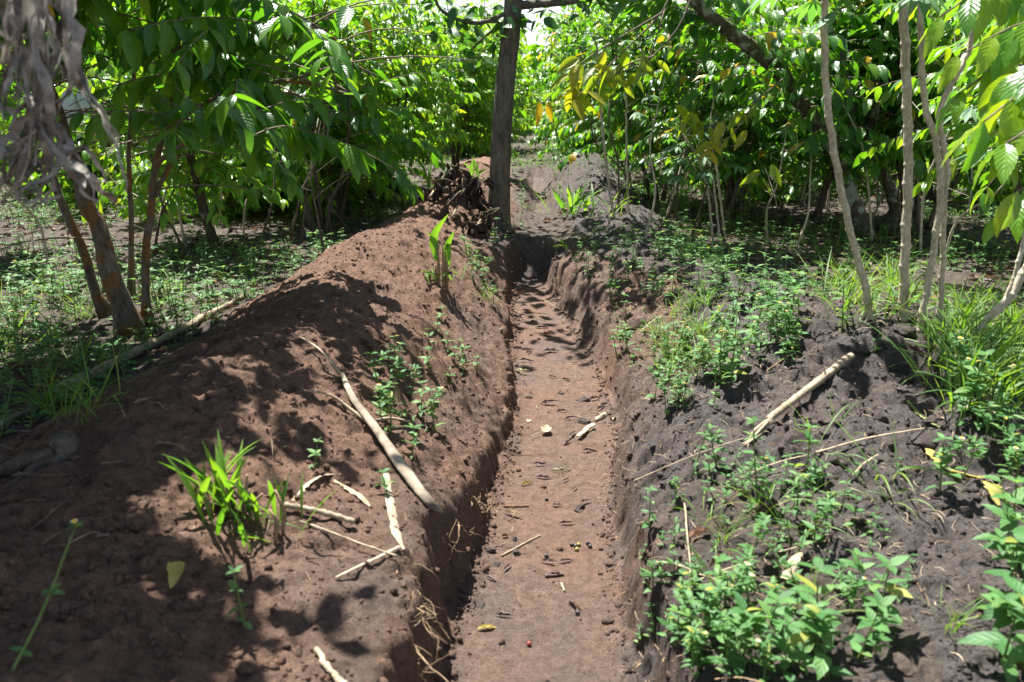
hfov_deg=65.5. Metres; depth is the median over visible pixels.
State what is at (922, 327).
grass tuft
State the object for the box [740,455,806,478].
straw
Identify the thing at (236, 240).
weed
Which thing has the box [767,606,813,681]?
weed
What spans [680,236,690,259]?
weed
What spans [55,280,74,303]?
weed
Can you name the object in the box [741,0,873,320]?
cassava plant
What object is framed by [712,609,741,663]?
weed
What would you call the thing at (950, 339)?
grass tuft
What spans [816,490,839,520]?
weed
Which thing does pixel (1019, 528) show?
weed
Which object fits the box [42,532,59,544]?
dead leaf
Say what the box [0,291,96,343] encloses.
grass tuft
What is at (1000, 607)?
weed
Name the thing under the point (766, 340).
weed
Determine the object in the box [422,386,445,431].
weed
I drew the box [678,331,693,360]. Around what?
weed
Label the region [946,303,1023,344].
grass tuft
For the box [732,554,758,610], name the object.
weed
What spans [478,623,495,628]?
dead leaf
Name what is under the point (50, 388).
grass tuft
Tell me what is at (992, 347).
grass tuft
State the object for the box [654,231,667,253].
weed
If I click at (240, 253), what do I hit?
weed
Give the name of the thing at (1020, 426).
weed
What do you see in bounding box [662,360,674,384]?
weed
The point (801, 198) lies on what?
bare sapling
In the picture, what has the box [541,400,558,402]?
dead leaf
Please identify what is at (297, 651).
clod
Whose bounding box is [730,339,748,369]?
weed
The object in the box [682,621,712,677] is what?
weed
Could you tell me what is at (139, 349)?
wooden pole
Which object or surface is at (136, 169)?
coffee bush
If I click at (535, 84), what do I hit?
coffee tree
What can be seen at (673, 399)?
weed
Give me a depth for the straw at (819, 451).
2.78 m
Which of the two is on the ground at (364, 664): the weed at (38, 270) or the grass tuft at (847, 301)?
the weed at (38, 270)
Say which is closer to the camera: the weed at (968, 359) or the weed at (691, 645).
the weed at (691, 645)
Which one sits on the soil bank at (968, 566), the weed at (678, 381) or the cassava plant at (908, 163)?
the cassava plant at (908, 163)
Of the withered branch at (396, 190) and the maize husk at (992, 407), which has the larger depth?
the withered branch at (396, 190)
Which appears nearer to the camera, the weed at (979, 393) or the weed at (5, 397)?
the weed at (979, 393)
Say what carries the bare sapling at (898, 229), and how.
on the ground at (364, 664)
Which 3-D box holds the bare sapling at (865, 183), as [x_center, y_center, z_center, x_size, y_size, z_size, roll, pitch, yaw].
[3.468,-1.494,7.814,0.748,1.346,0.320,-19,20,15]
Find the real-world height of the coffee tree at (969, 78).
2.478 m
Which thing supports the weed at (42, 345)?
on the ground at (364, 664)
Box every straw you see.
[633,438,742,481]
[656,561,700,575]
[683,502,692,599]
[696,543,811,580]
[697,573,757,600]
[714,676,759,681]
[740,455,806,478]
[814,428,924,453]
[849,454,878,477]
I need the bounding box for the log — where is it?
[0,430,80,485]
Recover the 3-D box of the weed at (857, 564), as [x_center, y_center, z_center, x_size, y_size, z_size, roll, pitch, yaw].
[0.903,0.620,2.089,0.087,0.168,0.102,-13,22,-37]
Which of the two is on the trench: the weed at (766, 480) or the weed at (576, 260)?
the weed at (576, 260)
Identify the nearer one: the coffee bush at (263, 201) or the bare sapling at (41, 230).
the bare sapling at (41, 230)
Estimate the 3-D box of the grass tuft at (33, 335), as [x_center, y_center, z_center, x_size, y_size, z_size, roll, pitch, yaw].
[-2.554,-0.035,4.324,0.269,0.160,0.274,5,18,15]
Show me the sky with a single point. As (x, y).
(531, 38)
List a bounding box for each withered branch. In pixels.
[388,172,405,203]
[418,176,494,219]
[427,163,489,201]
[461,207,506,237]
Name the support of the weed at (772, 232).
on the ground at (364, 664)
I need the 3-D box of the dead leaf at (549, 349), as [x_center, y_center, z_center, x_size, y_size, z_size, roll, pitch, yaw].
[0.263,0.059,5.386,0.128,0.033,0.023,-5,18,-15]
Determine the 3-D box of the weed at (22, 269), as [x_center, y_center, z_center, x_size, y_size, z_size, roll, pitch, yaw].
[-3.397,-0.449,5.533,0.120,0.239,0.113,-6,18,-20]
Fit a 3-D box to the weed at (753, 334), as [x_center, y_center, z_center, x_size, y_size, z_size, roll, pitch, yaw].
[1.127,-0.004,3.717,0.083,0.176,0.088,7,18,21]
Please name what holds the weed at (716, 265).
on the soil bank at (968, 566)
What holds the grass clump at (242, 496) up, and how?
on the soil bank at (100, 659)
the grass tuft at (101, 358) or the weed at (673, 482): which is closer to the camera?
the weed at (673, 482)
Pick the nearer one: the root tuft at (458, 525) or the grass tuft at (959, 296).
the root tuft at (458, 525)
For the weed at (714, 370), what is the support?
on the soil bank at (968, 566)
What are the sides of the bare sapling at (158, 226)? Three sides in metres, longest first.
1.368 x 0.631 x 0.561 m
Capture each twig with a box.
[501,534,540,555]
[503,505,528,506]
[544,573,563,577]
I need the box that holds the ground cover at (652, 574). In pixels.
[0,136,1023,675]
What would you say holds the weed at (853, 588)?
on the soil bank at (968, 566)
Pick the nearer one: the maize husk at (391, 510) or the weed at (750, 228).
the maize husk at (391, 510)
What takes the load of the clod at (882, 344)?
on the soil bank at (968, 566)
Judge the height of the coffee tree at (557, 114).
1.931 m
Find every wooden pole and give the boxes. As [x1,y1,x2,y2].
[0,406,39,428]
[54,294,244,395]
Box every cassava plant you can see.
[564,33,661,217]
[629,120,751,241]
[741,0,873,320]
[805,0,973,332]
[897,0,914,323]
[943,21,1023,356]
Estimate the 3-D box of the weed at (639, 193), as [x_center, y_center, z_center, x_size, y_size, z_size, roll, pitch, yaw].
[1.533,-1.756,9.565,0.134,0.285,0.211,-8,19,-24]
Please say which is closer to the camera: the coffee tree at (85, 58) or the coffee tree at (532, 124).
the coffee tree at (85, 58)
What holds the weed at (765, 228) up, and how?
on the ground at (364, 664)
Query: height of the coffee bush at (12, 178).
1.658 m
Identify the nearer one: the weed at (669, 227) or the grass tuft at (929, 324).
the grass tuft at (929, 324)
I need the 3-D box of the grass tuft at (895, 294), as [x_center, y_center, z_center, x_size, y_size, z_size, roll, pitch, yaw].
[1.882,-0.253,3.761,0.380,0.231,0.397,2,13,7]
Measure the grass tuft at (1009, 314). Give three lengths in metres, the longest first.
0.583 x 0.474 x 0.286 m
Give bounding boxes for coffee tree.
[0,0,132,58]
[0,0,156,133]
[0,0,475,335]
[0,9,99,171]
[0,12,141,178]
[0,42,38,178]
[54,0,304,245]
[61,19,148,163]
[127,17,163,167]
[172,0,344,209]
[207,0,455,232]
[226,0,432,218]
[250,0,357,61]
[317,0,396,171]
[330,0,480,202]
[359,2,436,141]
[378,4,431,148]
[385,8,539,165]
[402,8,523,157]
[411,0,537,148]
[487,47,538,139]
[498,18,536,122]
[513,84,527,133]
[522,9,621,151]
[522,85,546,126]
[523,92,543,125]
[528,0,678,166]
[529,1,647,167]
[529,86,545,130]
[536,89,554,122]
[540,72,601,153]
[554,0,744,202]
[607,0,981,238]
[613,6,709,174]
[620,0,837,223]
[625,0,831,208]
[660,0,809,152]
[680,17,837,169]
[759,1,943,219]
[782,0,830,68]
[789,0,992,231]
[798,1,939,179]
[851,0,1020,203]
[853,1,1023,283]
[878,5,1023,195]
[916,0,1023,246]
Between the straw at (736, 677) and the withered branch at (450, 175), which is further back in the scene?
the withered branch at (450, 175)
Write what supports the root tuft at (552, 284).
hanging from the trench
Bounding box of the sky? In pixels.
[278,0,856,59]
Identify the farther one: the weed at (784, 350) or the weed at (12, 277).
the weed at (12, 277)
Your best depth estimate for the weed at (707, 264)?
5.11 m
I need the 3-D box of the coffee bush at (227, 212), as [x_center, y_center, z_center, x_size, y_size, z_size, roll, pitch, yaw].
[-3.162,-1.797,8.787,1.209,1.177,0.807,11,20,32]
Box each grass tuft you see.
[0,270,45,308]
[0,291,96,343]
[0,303,35,345]
[0,314,62,355]
[0,356,103,411]
[0,358,103,415]
[4,320,63,343]
[6,288,46,322]
[6,307,120,361]
[12,331,129,377]
[14,372,81,406]
[17,376,106,422]
[22,321,192,415]
[26,260,71,293]
[26,307,86,345]
[29,370,137,425]
[31,295,87,321]
[56,285,106,318]
[66,297,95,318]
[459,244,479,259]
[469,278,504,300]
[552,235,573,248]
[565,224,588,243]
[612,227,635,242]
[632,347,686,380]
[636,318,666,335]
[643,336,684,369]
[645,313,679,333]
[647,325,694,357]
[649,309,678,328]
[649,326,682,347]
[650,337,681,363]
[660,318,713,354]
[664,299,727,331]
[666,295,693,317]
[668,280,723,310]
[670,286,707,310]
[673,341,700,372]
[674,272,728,304]
[675,300,741,334]
[680,278,724,306]
[681,536,755,600]
[683,294,702,309]
[687,500,782,558]
[688,313,715,332]
[689,320,713,338]
[694,330,733,355]
[698,316,743,336]
[712,460,835,525]
[756,484,857,537]
[763,539,884,629]
[771,250,922,327]
[789,249,926,307]
[810,245,881,285]
[810,260,860,290]
[816,251,897,291]
[831,261,933,320]
[837,266,921,305]
[849,250,926,281]
[854,317,1023,400]
[860,248,926,278]
[864,252,910,272]
[867,247,937,292]
[868,258,958,314]
[874,273,948,311]
[878,247,923,283]
[887,303,1023,399]
[890,305,1023,371]
[891,301,1013,375]
[894,322,1023,391]
[899,308,1023,399]
[904,292,1023,350]
[904,307,1012,367]
[907,284,1023,340]
[910,588,1003,652]
[912,280,999,325]
[913,322,1023,422]
[915,325,1023,394]
[916,294,1022,353]
[917,308,985,344]
[917,344,1023,430]
[925,309,1023,378]
[927,319,1023,386]
[930,272,997,309]
[930,282,994,321]
[931,288,1023,357]
[931,298,1023,371]
[934,276,1000,303]
[935,291,996,320]
[944,274,1010,311]
[944,308,1023,402]
[945,287,986,309]
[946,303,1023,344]
[947,287,1022,334]
[948,270,1021,304]
[950,340,1023,416]
[953,279,1010,308]
[959,289,1023,334]
[967,297,1020,342]
[969,305,1023,354]
[971,301,1023,336]
[975,285,1021,312]
[979,311,1023,353]
[980,266,1023,318]
[986,291,1023,315]
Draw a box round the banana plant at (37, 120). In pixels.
[0,0,127,208]
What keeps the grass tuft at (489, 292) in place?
on the trench
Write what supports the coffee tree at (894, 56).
on the ground at (364, 664)
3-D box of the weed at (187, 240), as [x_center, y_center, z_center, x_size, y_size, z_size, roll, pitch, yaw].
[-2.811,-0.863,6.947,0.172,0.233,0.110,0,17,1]
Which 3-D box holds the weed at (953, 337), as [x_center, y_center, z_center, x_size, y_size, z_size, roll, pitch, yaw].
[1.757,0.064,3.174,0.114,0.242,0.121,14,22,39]
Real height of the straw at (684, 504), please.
0.044 m
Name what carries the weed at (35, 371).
on the ground at (364, 664)
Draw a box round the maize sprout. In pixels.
[418,215,468,290]
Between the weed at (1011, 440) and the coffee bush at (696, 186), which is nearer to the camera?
the weed at (1011, 440)
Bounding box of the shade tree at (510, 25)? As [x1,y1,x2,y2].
[418,0,658,230]
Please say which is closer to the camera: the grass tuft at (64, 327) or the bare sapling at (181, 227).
the grass tuft at (64, 327)
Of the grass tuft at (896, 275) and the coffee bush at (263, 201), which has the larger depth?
the coffee bush at (263, 201)
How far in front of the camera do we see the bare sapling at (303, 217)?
7.43 m
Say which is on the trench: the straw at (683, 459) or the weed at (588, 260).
the weed at (588, 260)
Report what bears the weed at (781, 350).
on the soil bank at (968, 566)
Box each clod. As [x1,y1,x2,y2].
[20,633,28,647]
[57,602,71,614]
[75,603,96,621]
[103,478,115,486]
[230,659,254,675]
[292,645,302,656]
[477,601,485,608]
[486,547,495,552]
[493,561,500,566]
[512,550,521,555]
[574,503,584,512]
[577,417,590,424]
[578,396,589,401]
[783,424,789,429]
[821,429,831,436]
[828,456,839,463]
[840,401,850,406]
[850,345,871,356]
[873,410,888,421]
[877,339,892,350]
[893,323,915,336]
[901,394,917,405]
[909,430,938,448]
[914,341,933,351]
[924,349,945,365]
[924,418,937,426]
[931,386,946,396]
[931,525,936,531]
[947,507,957,514]
[956,506,972,517]
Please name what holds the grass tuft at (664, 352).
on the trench
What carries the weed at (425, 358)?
on the trench
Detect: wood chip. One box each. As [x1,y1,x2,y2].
[575,423,595,436]
[595,412,606,419]
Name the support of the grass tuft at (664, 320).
on the trench
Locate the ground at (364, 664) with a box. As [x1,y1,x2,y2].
[0,122,1023,681]
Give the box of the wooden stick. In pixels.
[989,240,1017,253]
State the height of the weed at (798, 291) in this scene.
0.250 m
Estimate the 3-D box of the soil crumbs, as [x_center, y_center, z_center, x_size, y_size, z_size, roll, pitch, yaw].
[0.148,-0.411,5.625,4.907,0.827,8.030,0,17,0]
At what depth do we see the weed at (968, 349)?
3.06 m
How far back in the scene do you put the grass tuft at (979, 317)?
3.49 m
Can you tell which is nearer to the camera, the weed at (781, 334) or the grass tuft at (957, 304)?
the weed at (781, 334)
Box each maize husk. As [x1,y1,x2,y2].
[292,474,334,500]
[334,479,370,505]
[382,473,404,548]
[906,399,939,426]
[925,448,984,477]
[964,395,995,423]
[983,481,1001,504]
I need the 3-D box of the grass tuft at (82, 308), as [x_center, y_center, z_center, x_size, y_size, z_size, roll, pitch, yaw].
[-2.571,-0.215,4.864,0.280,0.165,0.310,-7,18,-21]
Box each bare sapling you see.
[0,83,47,201]
[3,179,48,263]
[73,60,186,255]
[102,148,164,232]
[135,117,201,249]
[146,132,187,248]
[154,173,172,240]
[219,157,222,223]
[228,139,266,233]
[237,54,350,232]
[256,66,319,250]
[286,6,351,251]
[293,103,349,251]
[301,61,329,242]
[307,124,356,236]
[559,83,629,204]
[592,31,632,211]
[624,60,634,199]
[643,77,675,236]
[643,140,750,229]
[658,49,725,241]
[665,45,711,217]
[669,57,729,216]
[675,84,703,223]
[688,84,741,240]
[698,35,742,234]
[709,109,763,223]
[764,126,797,241]
[775,112,808,220]
[795,130,824,248]
[800,175,807,201]
[820,123,917,233]
[826,185,830,208]
[829,65,872,240]
[846,75,922,222]
[871,81,915,220]
[886,128,902,234]
[897,170,973,226]
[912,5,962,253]
[933,158,1004,260]
[966,143,972,208]
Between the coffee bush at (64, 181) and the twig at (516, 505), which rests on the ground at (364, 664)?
the coffee bush at (64, 181)
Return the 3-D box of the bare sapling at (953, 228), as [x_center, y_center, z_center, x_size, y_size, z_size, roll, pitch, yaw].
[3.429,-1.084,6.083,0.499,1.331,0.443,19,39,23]
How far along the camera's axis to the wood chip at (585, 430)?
4.07 m
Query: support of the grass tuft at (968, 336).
on the soil bank at (968, 566)
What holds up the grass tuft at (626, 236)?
on the soil bank at (968, 566)
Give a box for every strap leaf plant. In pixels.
[417,158,455,190]
[463,158,485,177]
[527,178,601,216]
[571,182,631,217]
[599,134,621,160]
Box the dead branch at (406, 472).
[291,332,442,513]
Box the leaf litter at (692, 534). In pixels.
[0,146,1023,538]
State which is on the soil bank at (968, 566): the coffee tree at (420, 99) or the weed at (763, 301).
the weed at (763, 301)
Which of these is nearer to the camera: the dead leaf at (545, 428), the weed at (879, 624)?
the weed at (879, 624)
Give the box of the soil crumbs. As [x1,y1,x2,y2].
[0,178,1023,681]
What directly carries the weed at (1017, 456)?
on the soil bank at (968, 566)
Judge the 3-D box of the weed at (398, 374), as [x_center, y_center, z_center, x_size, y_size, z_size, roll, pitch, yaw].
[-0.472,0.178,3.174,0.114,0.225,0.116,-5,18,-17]
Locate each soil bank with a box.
[0,157,524,681]
[548,152,1023,681]
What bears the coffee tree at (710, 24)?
on the ground at (364, 664)
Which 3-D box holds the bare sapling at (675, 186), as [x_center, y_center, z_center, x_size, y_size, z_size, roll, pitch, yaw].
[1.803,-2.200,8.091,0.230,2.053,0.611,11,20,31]
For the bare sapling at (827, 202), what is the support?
on the ground at (364, 664)
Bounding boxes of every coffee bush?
[2,118,42,190]
[18,96,110,191]
[22,137,123,201]
[24,144,69,200]
[28,139,126,213]
[96,138,134,190]
[101,135,214,224]
[102,149,176,211]
[163,159,244,217]
[175,154,261,220]
[192,155,260,216]
[239,124,326,214]
[243,161,298,204]
[255,123,368,211]
[295,158,343,210]
[320,165,361,208]
[332,124,381,199]
[674,154,752,188]
[693,146,752,194]
[717,145,819,202]
[779,114,825,185]
[784,161,824,188]
[813,147,870,193]
[815,167,896,194]
[891,153,972,195]
[920,150,1023,205]
[955,161,1023,194]
[983,160,1023,190]
[992,166,1023,198]
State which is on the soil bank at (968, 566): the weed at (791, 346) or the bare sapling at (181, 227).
the weed at (791, 346)
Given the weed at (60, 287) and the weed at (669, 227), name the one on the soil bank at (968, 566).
the weed at (669, 227)
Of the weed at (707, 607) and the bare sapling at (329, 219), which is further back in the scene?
the bare sapling at (329, 219)
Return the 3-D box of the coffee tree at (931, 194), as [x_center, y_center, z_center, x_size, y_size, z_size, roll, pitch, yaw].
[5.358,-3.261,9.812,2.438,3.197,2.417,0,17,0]
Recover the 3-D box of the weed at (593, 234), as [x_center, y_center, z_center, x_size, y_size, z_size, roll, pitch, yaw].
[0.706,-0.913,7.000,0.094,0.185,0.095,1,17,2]
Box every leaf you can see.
[12,471,36,475]
[39,473,59,476]
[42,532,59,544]
[92,533,114,538]
[133,397,151,403]
[152,440,175,444]
[167,561,184,588]
[190,356,207,359]
[207,598,223,603]
[235,407,251,410]
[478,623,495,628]
[496,611,514,615]
[504,508,522,514]
[536,474,551,478]
[540,424,551,431]
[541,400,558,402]
[541,558,558,561]
[542,347,558,350]
[559,558,571,561]
[581,448,597,451]
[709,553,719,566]
[780,551,802,578]
[826,531,838,539]
[929,496,944,500]
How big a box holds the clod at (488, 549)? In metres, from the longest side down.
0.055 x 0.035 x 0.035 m
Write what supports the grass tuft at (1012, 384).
on the soil bank at (968, 566)
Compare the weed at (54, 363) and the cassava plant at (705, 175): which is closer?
the weed at (54, 363)
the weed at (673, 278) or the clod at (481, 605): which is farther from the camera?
the weed at (673, 278)
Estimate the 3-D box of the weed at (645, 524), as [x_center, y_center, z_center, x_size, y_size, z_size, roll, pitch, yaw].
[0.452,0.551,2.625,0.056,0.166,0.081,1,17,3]
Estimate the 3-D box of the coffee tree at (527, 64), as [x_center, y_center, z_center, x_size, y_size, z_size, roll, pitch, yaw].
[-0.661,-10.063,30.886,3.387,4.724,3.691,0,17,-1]
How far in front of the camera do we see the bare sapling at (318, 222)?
6.58 m
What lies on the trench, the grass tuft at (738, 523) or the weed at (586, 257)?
the weed at (586, 257)
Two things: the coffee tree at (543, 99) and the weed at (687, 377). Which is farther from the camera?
the coffee tree at (543, 99)
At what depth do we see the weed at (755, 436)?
2.53 m
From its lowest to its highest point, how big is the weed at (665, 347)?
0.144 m
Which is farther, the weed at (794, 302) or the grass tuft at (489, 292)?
the grass tuft at (489, 292)
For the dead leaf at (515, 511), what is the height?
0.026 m
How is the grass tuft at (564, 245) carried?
on the trench
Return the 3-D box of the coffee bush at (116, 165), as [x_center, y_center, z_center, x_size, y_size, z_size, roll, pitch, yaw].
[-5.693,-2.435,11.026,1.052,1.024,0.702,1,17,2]
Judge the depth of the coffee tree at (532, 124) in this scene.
32.74 m
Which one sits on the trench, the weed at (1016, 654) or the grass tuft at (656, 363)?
the grass tuft at (656, 363)
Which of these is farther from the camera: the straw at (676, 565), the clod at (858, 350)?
the clod at (858, 350)
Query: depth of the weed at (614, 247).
6.06 m
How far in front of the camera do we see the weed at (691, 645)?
1.95 m
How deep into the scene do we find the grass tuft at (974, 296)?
5.07 m
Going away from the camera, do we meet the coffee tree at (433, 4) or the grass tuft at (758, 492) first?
the grass tuft at (758, 492)
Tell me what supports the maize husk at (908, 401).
on the soil bank at (968, 566)
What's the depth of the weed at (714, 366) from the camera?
3.56 m
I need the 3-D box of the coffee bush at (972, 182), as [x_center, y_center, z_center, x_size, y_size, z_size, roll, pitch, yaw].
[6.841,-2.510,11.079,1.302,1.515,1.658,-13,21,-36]
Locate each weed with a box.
[0,326,11,366]
[0,351,17,393]
[0,368,14,401]
[1,301,12,322]
[1,310,22,347]
[1,329,27,368]
[5,265,17,290]
[6,296,27,325]
[8,320,26,349]
[9,344,32,376]
[9,519,83,669]
[10,348,37,383]
[11,260,30,289]
[22,251,35,280]
[24,291,41,322]
[26,313,48,347]
[27,330,47,363]
[27,352,46,382]
[28,369,52,409]
[29,315,57,355]
[34,259,48,290]
[34,339,57,371]
[38,284,53,308]
[45,264,58,287]
[47,349,63,377]
[49,350,71,378]
[52,301,69,329]
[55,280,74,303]
[64,270,80,299]
[66,268,80,291]
[162,329,176,347]
[165,235,173,257]
[181,229,196,251]
[186,252,194,269]
[226,565,252,630]
[234,239,247,259]
[237,246,245,267]
[242,250,255,274]
[244,247,257,268]
[307,437,322,467]
[362,350,392,387]
[371,396,388,416]
[374,381,400,431]
[374,468,395,490]
[380,356,408,408]
[387,335,404,369]
[396,400,413,421]
[403,415,422,441]
[403,431,419,458]
[406,364,421,397]
[411,380,427,416]
[418,346,435,368]
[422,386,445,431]
[424,328,435,343]
[437,306,444,321]
[442,331,453,352]
[444,367,455,383]
[448,345,458,361]
[455,353,466,375]
[456,338,470,361]
[459,235,470,254]
[467,257,478,276]
[472,250,482,271]
[473,355,481,371]
[476,257,491,279]
[479,267,488,290]
[490,285,499,305]
[570,255,579,273]
[576,241,582,259]
[581,249,592,271]
[582,251,593,275]
[588,226,597,245]
[591,239,599,261]
[595,226,604,247]
[603,256,612,282]
[603,279,617,302]
[609,329,621,355]
[610,245,619,270]
[619,323,634,357]
[620,292,631,317]
[623,260,632,284]
[632,184,644,206]
[634,183,643,204]
[641,486,658,527]
[645,364,664,398]
[646,270,658,285]
[649,345,657,362]
[650,261,660,273]
[651,351,670,378]
[653,316,668,336]
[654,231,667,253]
[654,277,663,294]
[656,377,671,414]
[657,201,666,222]
[658,275,667,295]
[659,324,670,351]
[661,339,670,363]
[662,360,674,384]
[663,218,673,246]
[665,267,680,297]
[665,589,689,645]
[666,383,683,407]
[666,476,685,506]
[667,339,686,365]
[668,379,677,401]
[669,332,677,357]
[669,611,699,656]
[670,371,688,401]
[671,356,685,387]
[673,254,683,276]
[673,569,696,602]
[674,325,691,354]
[674,580,691,620]
[674,588,707,657]
[675,232,684,251]
[677,321,692,349]
[678,254,691,280]
[678,310,690,334]
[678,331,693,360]
[679,381,695,408]
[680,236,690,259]
[680,634,704,677]
[681,371,692,404]
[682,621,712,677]
[683,352,691,372]
[686,626,708,662]
[687,229,701,257]
[687,348,711,378]
[690,429,714,477]
[691,325,711,362]
[691,337,712,376]
[693,263,704,293]
[695,581,729,627]
[695,584,724,630]
[698,235,707,257]
[698,553,732,617]
[699,590,769,680]
[701,423,727,467]
[702,348,712,369]
[703,258,711,272]
[704,288,712,305]
[704,358,725,383]
[705,257,721,283]
[705,274,718,297]
[707,356,719,376]
[708,386,719,407]
[709,305,722,331]
[709,334,737,383]
[710,236,720,253]
[710,245,722,271]
[711,327,734,373]
[712,304,748,382]
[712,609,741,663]
[714,317,729,349]
[715,634,741,681]
[718,330,744,380]
[725,566,756,615]
[730,270,746,302]
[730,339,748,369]
[730,632,756,674]
[732,331,753,367]
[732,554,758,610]
[734,247,749,276]
[734,456,762,495]
[737,512,770,558]
[742,416,772,510]
[743,321,759,356]
[744,304,767,346]
[746,221,755,242]
[750,332,768,362]
[750,590,795,654]
[751,633,776,681]
[753,191,762,212]
[754,293,771,333]
[754,454,776,499]
[757,280,777,316]
[759,220,772,242]
[759,575,784,633]
[761,336,772,348]
[763,300,787,343]
[766,290,788,332]
[767,225,776,242]
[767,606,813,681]
[768,226,782,247]
[772,301,789,332]
[774,284,804,328]
[774,320,789,337]
[774,342,786,360]
[775,252,782,274]
[776,452,794,486]
[777,310,791,339]
[778,309,796,345]
[778,344,791,359]
[781,270,805,311]
[782,234,793,253]
[782,312,798,345]
[785,336,798,363]
[785,470,817,517]
[787,227,799,247]
[788,287,810,334]
[789,291,800,317]
[790,329,802,348]
[791,556,841,641]
[792,423,822,482]
[795,323,807,348]
[795,605,821,645]
[797,599,853,679]
[799,458,830,500]
[801,497,837,544]
[808,602,834,654]
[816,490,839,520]
[832,268,852,331]
[835,548,875,606]
[839,570,866,614]
[842,589,900,658]
[857,552,912,628]
[923,432,965,490]
[940,335,978,395]
[943,328,970,378]
[945,348,977,382]
[948,434,988,482]
[950,354,972,403]
[953,349,994,417]
[955,393,975,426]
[956,576,1023,681]
[964,374,995,429]
[965,357,992,404]
[972,401,1003,454]
[972,489,1023,569]
[976,400,1002,436]
[977,365,1008,425]
[980,324,1008,382]
[980,393,1016,427]
[981,432,1023,484]
[981,528,1023,595]
[986,475,1023,536]
[988,414,1018,460]
[989,415,1019,437]
[991,398,1023,436]
[993,331,1017,357]
[995,442,1023,489]
[998,364,1023,413]
[1005,504,1023,574]
[1006,620,1023,667]
[1017,412,1023,437]
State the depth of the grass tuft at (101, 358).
3.82 m
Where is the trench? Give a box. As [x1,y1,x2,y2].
[371,163,755,681]
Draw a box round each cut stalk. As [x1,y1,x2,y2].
[284,502,354,523]
[299,520,396,556]
[313,647,347,681]
[335,546,399,577]
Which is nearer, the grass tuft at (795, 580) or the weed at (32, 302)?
the grass tuft at (795, 580)
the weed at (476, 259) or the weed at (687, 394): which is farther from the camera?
the weed at (476, 259)
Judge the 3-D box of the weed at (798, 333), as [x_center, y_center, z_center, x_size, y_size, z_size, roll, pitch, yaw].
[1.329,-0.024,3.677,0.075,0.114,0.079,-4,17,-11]
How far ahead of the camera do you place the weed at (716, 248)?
5.19 m
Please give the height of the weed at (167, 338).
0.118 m
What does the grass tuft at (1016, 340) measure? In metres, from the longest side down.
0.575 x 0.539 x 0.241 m
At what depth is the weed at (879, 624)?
1.90 m
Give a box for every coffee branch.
[535,0,668,126]
[549,0,690,122]
[675,77,784,194]
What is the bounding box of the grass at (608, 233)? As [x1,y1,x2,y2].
[2,143,1023,526]
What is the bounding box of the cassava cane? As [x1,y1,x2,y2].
[742,352,854,446]
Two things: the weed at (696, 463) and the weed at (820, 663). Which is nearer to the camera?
the weed at (820, 663)
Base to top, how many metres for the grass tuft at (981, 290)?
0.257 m
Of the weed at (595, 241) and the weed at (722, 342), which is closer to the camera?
the weed at (722, 342)
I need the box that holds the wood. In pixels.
[284,0,854,119]
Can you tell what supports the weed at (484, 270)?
on the trench
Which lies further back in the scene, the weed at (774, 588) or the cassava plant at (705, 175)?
the cassava plant at (705, 175)
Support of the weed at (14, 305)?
on the ground at (364, 664)
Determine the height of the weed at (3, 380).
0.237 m
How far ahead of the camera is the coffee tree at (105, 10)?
3.60 m
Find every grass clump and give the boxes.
[159,428,261,522]
[201,464,302,551]
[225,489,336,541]
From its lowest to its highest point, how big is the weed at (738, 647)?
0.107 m
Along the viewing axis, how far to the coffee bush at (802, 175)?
11.72 m
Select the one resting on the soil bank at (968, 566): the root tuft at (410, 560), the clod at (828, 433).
the clod at (828, 433)
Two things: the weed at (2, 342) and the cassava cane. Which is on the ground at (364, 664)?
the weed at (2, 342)
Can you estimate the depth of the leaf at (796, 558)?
2.23 m
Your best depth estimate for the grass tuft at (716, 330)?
4.08 m
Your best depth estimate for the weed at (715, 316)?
4.24 m
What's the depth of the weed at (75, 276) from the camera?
5.18 m
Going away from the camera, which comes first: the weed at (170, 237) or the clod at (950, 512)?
the clod at (950, 512)
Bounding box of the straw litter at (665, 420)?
[1,200,1023,681]
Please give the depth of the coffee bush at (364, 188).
10.81 m
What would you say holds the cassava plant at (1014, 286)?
on the ground at (364, 664)
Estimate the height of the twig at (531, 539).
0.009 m
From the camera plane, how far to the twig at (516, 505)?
3.36 m
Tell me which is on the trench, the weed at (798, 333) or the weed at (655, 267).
the weed at (655, 267)
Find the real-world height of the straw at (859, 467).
0.036 m
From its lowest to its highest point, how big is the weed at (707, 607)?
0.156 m
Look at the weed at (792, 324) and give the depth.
3.66 m
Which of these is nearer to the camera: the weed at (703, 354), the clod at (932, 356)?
the clod at (932, 356)
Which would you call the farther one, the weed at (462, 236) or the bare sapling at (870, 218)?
the bare sapling at (870, 218)
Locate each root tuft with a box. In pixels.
[392,548,439,622]
[410,590,464,681]
[438,493,502,564]
[540,245,562,300]
[617,588,640,680]
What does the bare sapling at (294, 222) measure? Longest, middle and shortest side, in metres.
2.150 x 0.631 x 0.561 m
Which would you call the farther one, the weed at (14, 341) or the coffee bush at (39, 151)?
the coffee bush at (39, 151)
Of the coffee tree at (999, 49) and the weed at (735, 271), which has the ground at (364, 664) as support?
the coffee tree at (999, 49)

